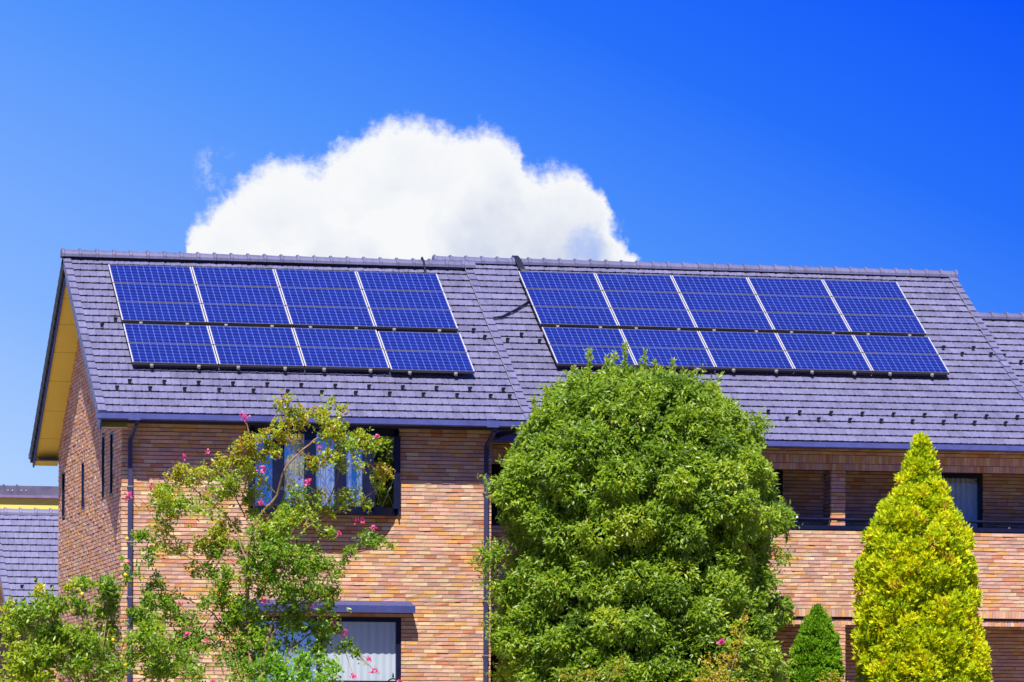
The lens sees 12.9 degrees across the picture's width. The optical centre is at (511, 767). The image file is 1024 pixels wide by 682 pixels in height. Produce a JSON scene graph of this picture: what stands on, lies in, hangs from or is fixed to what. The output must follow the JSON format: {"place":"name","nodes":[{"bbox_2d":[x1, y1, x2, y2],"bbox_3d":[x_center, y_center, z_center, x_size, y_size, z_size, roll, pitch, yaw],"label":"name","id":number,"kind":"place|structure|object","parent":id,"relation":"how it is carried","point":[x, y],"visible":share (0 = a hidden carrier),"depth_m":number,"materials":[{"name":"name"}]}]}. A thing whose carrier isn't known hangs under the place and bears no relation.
{"place":"outdoors","nodes":[
{"label":"outdoors","id":0,"kind":"place"},
{"bbox_2d":[0,484,58,681],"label":"neighbour house","id":1,"kind":"structure","parent":0,"point":[29,534],"depth_m":96.88,"materials":[{"name":"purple tile"}]},
{"bbox_2d":[0,0,1023,485],"label":"sky","id":2,"kind":"structure","parent":0,"point":[873,134],"materials":[{"name":"blue"}]},
{"bbox_3d":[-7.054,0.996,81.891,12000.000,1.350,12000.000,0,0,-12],"label":"ground","id":3,"kind":"structure","parent":0,"visible":0},
{"bbox_2d":[0,537,203,681],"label":"leafy shrub","id":4,"kind":"object","parent":3,"relation":"on","point":[26,663],"visible":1,"depth_m":76.54,"materials":[{"name":"green plant"}]},
{"bbox_2d":[124,388,401,681],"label":"flowering tree","id":5,"kind":"object","parent":3,"relation":"on","point":[256,636],"visible":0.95,"depth_m":78.40,"materials":[{"name":"green plant"}]},
{"bbox_2d":[28,248,530,681],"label":"brick house","id":6,"kind":"structure","parent":3,"relation":"on","point":[112,424],"depth_m":83.36,"materials":[{"name":"brown brick"}]},
{"bbox_2d":[62,471,65,518],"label":"narrow window","id":7,"kind":"structure","parent":6,"relation":"in","point":[63,473],"depth_m":90.99,"materials":[{"name":"black glass"}]},
{"bbox_2d":[81,461,84,509],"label":"narrow window","id":8,"kind":"structure","parent":6,"relation":"in","point":[82,463],"depth_m":87.86,"materials":[{"name":"black glass"}]},
{"bbox_2d":[101,434,105,499],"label":"narrow window","id":9,"kind":"structure","parent":6,"relation":"in","point":[103,436],"depth_m":84.85,"materials":[{"name":"black glass"}]},
{"bbox_2d":[110,431,113,495],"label":"narrow window","id":10,"kind":"structure","parent":6,"relation":"in","point":[111,433],"depth_m":83.70,"materials":[{"name":"black glass"}]},
{"bbox_2d":[123,290,455,332],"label":"mounting rail","id":11,"kind":"object","parent":6,"relation":"attached to","point":[403,330],"visible":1,"depth_m":85.31,"materials":[{"name":"black metal"}]},
{"bbox_2d":[108,264,195,284],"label":"solar panel","id":12,"kind":"object","parent":11,"relation":"attached to","point":[153,274],"visible":1,"depth_m":86.22,"materials":[{"name":"blue glass"}]},
{"bbox_2d":[113,283,200,302],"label":"solar panel","id":13,"kind":"object","parent":11,"relation":"attached to","point":[144,292],"visible":1,"depth_m":85.55,"materials":[{"name":"blue glass"}]},
{"bbox_2d":[117,301,205,324],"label":"solar panel","id":14,"kind":"object","parent":11,"relation":"attached to","point":[162,312],"visible":1,"depth_m":84.84,"materials":[{"name":"glass"}]},
{"bbox_2d":[191,267,278,286],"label":"solar panel","id":15,"kind":"object","parent":11,"relation":"attached to","point":[224,276],"visible":1,"depth_m":86.56,"materials":[{"name":"blue glass"}]},
{"bbox_2d":[197,285,284,305],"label":"solar panel","id":16,"kind":"object","parent":11,"relation":"attached to","point":[239,295],"visible":1,"depth_m":85.89,"materials":[{"name":"blue glass"}]},
{"bbox_2d":[202,304,290,326],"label":"solar panel","id":17,"kind":"object","parent":11,"relation":"attached to","point":[246,315],"visible":1,"depth_m":85.18,"materials":[{"name":"glass"}]},
{"bbox_2d":[274,269,360,288],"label":"solar panel","id":18,"kind":"object","parent":11,"relation":"attached to","point":[295,278],"visible":1,"depth_m":86.91,"materials":[{"name":"blue glass"}]},
{"bbox_2d":[280,287,367,307],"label":"solar panel","id":19,"kind":"object","parent":11,"relation":"attached to","point":[325,297],"visible":1,"depth_m":86.24,"materials":[{"name":"blue glass"}]},
{"bbox_2d":[286,306,374,328],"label":"solar panel","id":20,"kind":"object","parent":11,"relation":"attached to","point":[328,317],"visible":1,"depth_m":85.53,"materials":[{"name":"glass"}]},
{"bbox_2d":[356,271,443,291],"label":"solar panel","id":21,"kind":"object","parent":11,"relation":"attached to","point":[399,281],"visible":1,"depth_m":87.25,"materials":[{"name":"blue glass"}]},
{"bbox_2d":[363,289,450,309],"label":"solar panel","id":22,"kind":"object","parent":11,"relation":"attached to","point":[402,299],"visible":1,"depth_m":86.58,"materials":[{"name":"blue glass"}]},
{"bbox_2d":[369,308,457,332],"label":"solar panel","id":23,"kind":"object","parent":11,"relation":"attached to","point":[410,319],"visible":1,"depth_m":85.87,"materials":[{"name":"glass"}]},
{"bbox_2d":[284,437,303,504],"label":"curtain","id":24,"kind":"object","parent":6,"relation":"hanging from","point":[290,453],"visible":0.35,"depth_m":82.57,"materials":[{"name":"white fabric"}]},
{"bbox_2d":[133,332,465,373],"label":"mounting rail","id":25,"kind":"object","parent":6,"relation":"attached to","point":[261,368],"visible":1,"depth_m":83.55,"materials":[{"name":"metal"}]},
{"bbox_2d":[123,323,212,344],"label":"solar panel","id":26,"kind":"object","parent":25,"relation":"attached to","point":[167,334],"visible":1,"depth_m":84.10,"materials":[{"name":"blue glass"}]},
{"bbox_2d":[128,343,217,368],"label":"solar panel","id":27,"kind":"object","parent":25,"relation":"attached to","point":[197,355],"visible":1,"depth_m":83.39,"materials":[{"name":"glass"}]},
{"bbox_2d":[208,326,297,346],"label":"solar panel","id":28,"kind":"object","parent":25,"relation":"attached to","point":[252,336],"visible":1,"depth_m":84.44,"materials":[{"name":"blue glass"}]},
{"bbox_2d":[214,345,303,370],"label":"solar panel","id":29,"kind":"object","parent":25,"relation":"attached to","point":[239,356],"visible":1,"depth_m":83.73,"materials":[{"name":"glass"}]},
{"bbox_2d":[293,328,382,348],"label":"solar panel","id":30,"kind":"object","parent":25,"relation":"attached to","point":[337,338],"visible":1,"depth_m":84.79,"materials":[{"name":"blue glass"}]},
{"bbox_2d":[299,347,389,372],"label":"solar panel","id":31,"kind":"object","parent":25,"relation":"attached to","point":[325,358],"visible":1,"depth_m":84.08,"materials":[{"name":"glass"}]},
{"bbox_2d":[377,331,466,351],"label":"solar panel","id":32,"kind":"object","parent":25,"relation":"attached to","point":[421,341],"visible":1,"depth_m":85.09,"materials":[{"name":"blue glass"}]},
{"bbox_2d":[384,350,474,375],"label":"solar panel","id":33,"kind":"object","parent":25,"relation":"attached to","point":[410,362],"visible":1,"depth_m":84.38,"materials":[{"name":"glass"}]},
{"bbox_2d":[248,425,399,515],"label":"bow window","id":34,"kind":"structure","parent":6,"relation":"in","point":[386,501],"depth_m":82.60,"materials":[{"name":"blue glass"}]},
{"bbox_2d":[256,622,395,681],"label":"curtain","id":35,"kind":"object","parent":6,"relation":"hanging from","point":[375,642],"visible":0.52,"depth_m":83.30,"materials":[{"name":"white fabric"}]},
{"bbox_2d":[252,616,400,681],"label":"sliding window","id":36,"kind":"structure","parent":6,"relation":"in","point":[343,619],"depth_m":83.07,"materials":[{"name":"black metal"}]},
{"bbox_2d":[421,257,426,272],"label":"cable","id":37,"kind":"object","parent":6,"relation":"on","point":[424,265],"visible":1,"depth_m":88.10,"materials":[{"name":"black plastic"}]},
{"bbox_2d":[236,644,344,681],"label":"leafy bush","id":38,"kind":"object","parent":3,"relation":"on","point":[281,670],"visible":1,"depth_m":76.98,"materials":[{"name":"green plant"}]},
{"bbox_2d":[523,674,530,681],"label":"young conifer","id":39,"kind":"object","parent":3,"relation":"on","point":[527,679],"visible":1,"depth_m":76.92,"materials":[{"name":"green plant"}]},
{"bbox_2d":[556,654,627,681],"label":"yellow shrub","id":40,"kind":"object","parent":3,"relation":"on","point":[589,671],"visible":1,"depth_m":76.98,"materials":[{"name":"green plant"}]},
{"bbox_2d":[467,340,807,681],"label":"broadleaf tree","id":41,"kind":"object","parent":3,"relation":"on","point":[696,574],"visible":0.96,"depth_m":78.89,"materials":[{"name":"green plant"}]},
{"bbox_2d":[683,608,748,681],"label":"yellow shrub","id":42,"kind":"object","parent":3,"relation":"on","point":[732,664],"visible":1,"depth_m":77.53,"materials":[{"name":"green plant"}]},
{"bbox_2d":[432,255,1023,681],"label":"brick house","id":43,"kind":"structure","parent":3,"relation":"on","point":[836,449],"depth_m":88.88,"materials":[{"name":"brown brick"}]},
{"bbox_2d":[490,622,503,681],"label":"balcony door","id":44,"kind":"structure","parent":43,"relation":"in","point":[492,657],"depth_m":88.60,"materials":[{"name":"black metal"}]},
{"bbox_2d":[491,465,504,519],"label":"balcony door","id":45,"kind":"structure","parent":43,"relation":"in","point":[493,467],"depth_m":88.57,"materials":[{"name":"black metal"}]},
{"bbox_2d":[493,300,529,319],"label":"cable","id":46,"kind":"object","parent":43,"relation":"attached to","point":[500,317],"visible":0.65,"depth_m":90.27,"materials":[{"name":"black rubber"}]},
{"bbox_2d":[512,255,526,270],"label":"cable bundle","id":47,"kind":"object","parent":43,"relation":"on","point":[519,262],"visible":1,"depth_m":92.18,"materials":[{"name":"black plastic"}]},
{"bbox_2d":[533,310,924,336],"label":"mounting rail","id":48,"kind":"object","parent":43,"relation":"attached to","point":[726,331],"visible":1,"depth_m":90.56,"materials":[{"name":"black metal"}]},
{"bbox_2d":[518,271,601,289],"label":"solar panel","id":49,"kind":"object","parent":48,"relation":"attached to","point":[557,280],"visible":1,"depth_m":91.52,"materials":[{"name":"blue glass"}]},
{"bbox_2d":[525,288,609,307],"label":"solar panel","id":50,"kind":"object","parent":48,"relation":"attached to","point":[568,298],"visible":1,"depth_m":90.85,"materials":[{"name":"blue glass"}]},
{"bbox_2d":[533,306,617,327],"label":"solar panel","id":51,"kind":"object","parent":48,"relation":"attached to","point":[574,316],"visible":1,"depth_m":90.14,"materials":[{"name":"glass"}]},
{"bbox_2d":[595,273,678,292],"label":"solar panel","id":52,"kind":"object","parent":48,"relation":"attached to","point":[636,282],"visible":1,"depth_m":91.87,"materials":[{"name":"blue glass"}]},
{"bbox_2d":[603,291,686,309],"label":"solar panel","id":53,"kind":"object","parent":48,"relation":"attached to","point":[646,300],"visible":1,"depth_m":91.19,"materials":[{"name":"blue glass"}]},
{"bbox_2d":[611,308,695,329],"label":"solar panel","id":54,"kind":"object","parent":48,"relation":"attached to","point":[653,319],"visible":1,"depth_m":90.48,"materials":[{"name":"glass"}]},
{"bbox_2d":[671,275,754,294],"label":"solar panel","id":55,"kind":"object","parent":48,"relation":"attached to","point":[712,285],"visible":1,"depth_m":92.21,"materials":[{"name":"blue glass"}]},
{"bbox_2d":[680,293,763,311],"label":"solar panel","id":56,"kind":"object","parent":48,"relation":"attached to","point":[721,302],"visible":1,"depth_m":91.54,"materials":[{"name":"blue glass"}]},
{"bbox_2d":[688,310,773,331],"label":"solar panel","id":57,"kind":"object","parent":48,"relation":"attached to","point":[731,321],"visible":1,"depth_m":90.83,"materials":[{"name":"glass"}]},
{"bbox_2d":[747,278,830,296],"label":"solar panel","id":58,"kind":"object","parent":48,"relation":"attached to","point":[788,287],"visible":1,"depth_m":92.56,"materials":[{"name":"blue glass"}]},
{"bbox_2d":[756,295,840,313],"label":"solar panel","id":59,"kind":"object","parent":48,"relation":"attached to","point":[797,304],"visible":1,"depth_m":91.89,"materials":[{"name":"blue glass"}]},
{"bbox_2d":[765,312,849,333],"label":"solar panel","id":60,"kind":"object","parent":48,"relation":"attached to","point":[808,323],"visible":1,"depth_m":91.18,"materials":[{"name":"glass"}]},
{"bbox_2d":[823,280,905,298],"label":"solar panel","id":61,"kind":"object","parent":48,"relation":"attached to","point":[862,289],"visible":1,"depth_m":92.90,"materials":[{"name":"blue glass"}]},
{"bbox_2d":[832,297,915,315],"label":"solar panel","id":62,"kind":"object","parent":48,"relation":"attached to","point":[873,306],"visible":1,"depth_m":92.23,"materials":[{"name":"blue glass"}]},
{"bbox_2d":[842,314,926,335],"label":"solar panel","id":63,"kind":"object","parent":48,"relation":"attached to","point":[884,325],"visible":1,"depth_m":91.52,"materials":[{"name":"glass"}]},
{"bbox_2d":[550,350,946,376],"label":"mounting rail","id":64,"kind":"object","parent":43,"relation":"attached to","point":[715,369],"visible":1,"depth_m":89.29,"materials":[{"name":"black metal"}]},
{"bbox_2d":[542,327,626,346],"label":"solar panel","id":65,"kind":"object","parent":64,"relation":"attached to","point":[583,336],"visible":0.81,"depth_m":89.41,"materials":[{"name":"blue glass"}]},
{"bbox_2d":[549,345,635,368],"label":"solar panel","id":66,"kind":"object","parent":64,"relation":"attached to","point":[565,355],"visible":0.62,"depth_m":88.70,"materials":[{"name":"glass"}]},
{"bbox_2d":[620,329,705,348],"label":"solar panel","id":67,"kind":"object","parent":64,"relation":"attached to","point":[663,338],"visible":0.98,"depth_m":89.75,"materials":[{"name":"blue glass"}]},
{"bbox_2d":[629,347,714,370],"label":"solar panel","id":68,"kind":"object","parent":64,"relation":"attached to","point":[688,358],"visible":0.74,"depth_m":89.08,"materials":[{"name":"glass"}]},
{"bbox_2d":[699,331,783,350],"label":"solar panel","id":69,"kind":"object","parent":64,"relation":"attached to","point":[740,340],"visible":1,"depth_m":90.09,"materials":[{"name":"blue glass"}]},
{"bbox_2d":[707,349,793,372],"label":"solar panel","id":70,"kind":"object","parent":64,"relation":"attached to","point":[734,360],"visible":1,"depth_m":89.38,"materials":[{"name":"glass"}]},
{"bbox_2d":[776,333,861,352],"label":"solar panel","id":71,"kind":"object","parent":64,"relation":"attached to","point":[817,342],"visible":1,"depth_m":90.44,"materials":[{"name":"blue glass"}]},
{"bbox_2d":[785,351,871,374],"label":"solar panel","id":72,"kind":"object","parent":64,"relation":"attached to","point":[813,362],"visible":1,"depth_m":89.73,"materials":[{"name":"glass"}]},
{"bbox_2d":[853,335,938,354],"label":"solar panel","id":73,"kind":"object","parent":64,"relation":"attached to","point":[895,344],"visible":1,"depth_m":90.78,"materials":[{"name":"blue glass"}]},
{"bbox_2d":[863,353,948,376],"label":"solar panel","id":74,"kind":"object","parent":64,"relation":"attached to","point":[891,363],"visible":1,"depth_m":90.07,"materials":[{"name":"glass"}]},
{"bbox_2d":[773,470,782,503],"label":"balcony door","id":75,"kind":"structure","parent":43,"relation":"in","point":[780,473],"depth_m":89.18,"materials":[{"name":"black metal"}]},
{"bbox_2d":[942,478,976,527],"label":"curtain","id":76,"kind":"object","parent":43,"relation":"hanging from","point":[963,492],"visible":0.29,"depth_m":90.19,"materials":[{"name":"white fabric"}]},
{"bbox_2d":[941,474,982,527],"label":"balcony door","id":77,"kind":"structure","parent":43,"relation":"in","point":[965,476],"depth_m":90.08,"materials":[{"name":"black metal"}]},
{"bbox_2d":[785,603,844,681],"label":"green conifer","id":78,"kind":"object","parent":3,"relation":"on","point":[816,642],"visible":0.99,"depth_m":83.90,"materials":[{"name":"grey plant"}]},
{"bbox_2d":[815,669,847,681],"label":"yellow shrub","id":79,"kind":"object","parent":3,"relation":"on","point":[836,676],"visible":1,"depth_m":82.30,"materials":[{"name":"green plant"}]},
{"bbox_2d":[850,431,992,681],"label":"golden conifer","id":80,"kind":"object","parent":3,"relation":"on","point":[899,609],"visible":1,"depth_m":83.66,"materials":[{"name":"yellow plant"}]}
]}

